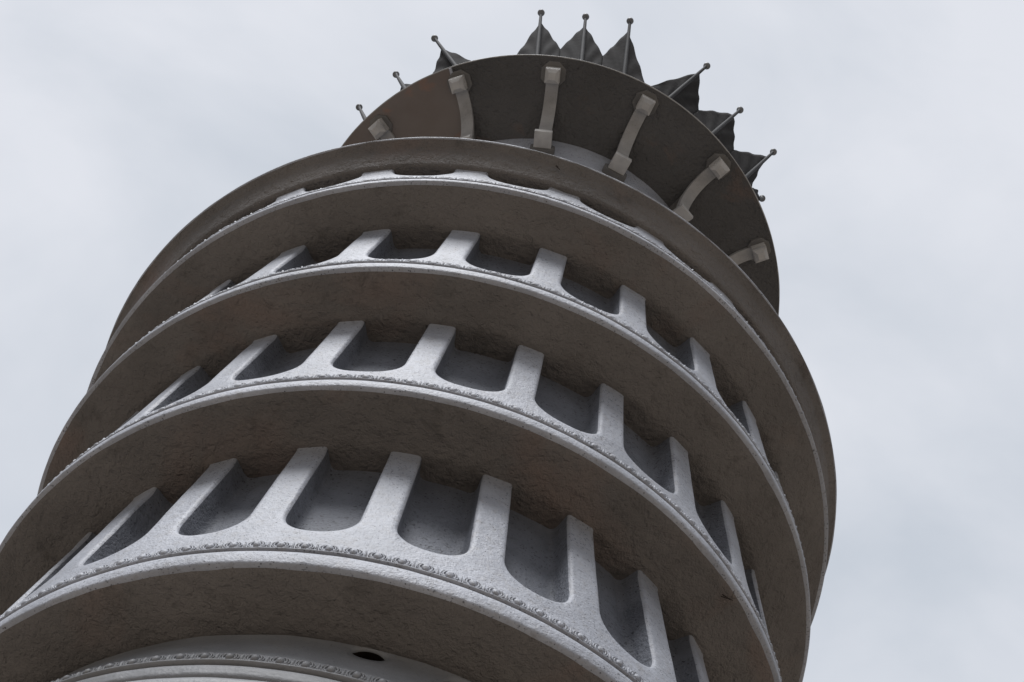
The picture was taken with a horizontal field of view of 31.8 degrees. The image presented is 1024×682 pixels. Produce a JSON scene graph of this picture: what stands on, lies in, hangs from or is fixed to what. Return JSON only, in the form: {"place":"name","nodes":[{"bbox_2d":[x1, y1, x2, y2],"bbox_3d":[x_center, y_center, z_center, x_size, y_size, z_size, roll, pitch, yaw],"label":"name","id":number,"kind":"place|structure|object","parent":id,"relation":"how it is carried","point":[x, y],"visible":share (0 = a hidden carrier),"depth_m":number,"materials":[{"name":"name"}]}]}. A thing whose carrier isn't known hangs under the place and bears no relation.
{"place":"outdoors","nodes":[
{"label":"outdoors","id":0,"kind":"place"},
{"bbox_2d":[0,0,1023,681],"label":"sky","id":1,"kind":"structure","parent":0,"point":[892,188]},
{"label":"ground","id":2,"kind":"structure","parent":0,"visible":0},
{"bbox_2d":[0,9,836,681],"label":"tower","id":3,"kind":"structure","parent":2,"relation":"on","point":[442,373],"depth_m":8.86,"materials":[{"name":"grey paint"}]},
{"bbox_2d":[713,586,741,607],"bbox_3d":[0.989,1.179,8.247,0.106,0.015,0.108,27,-63,-6],"label":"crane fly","id":4,"kind":"object","parent":3,"relation":"on","point":[730,599],"visible":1,"depth_m":8.25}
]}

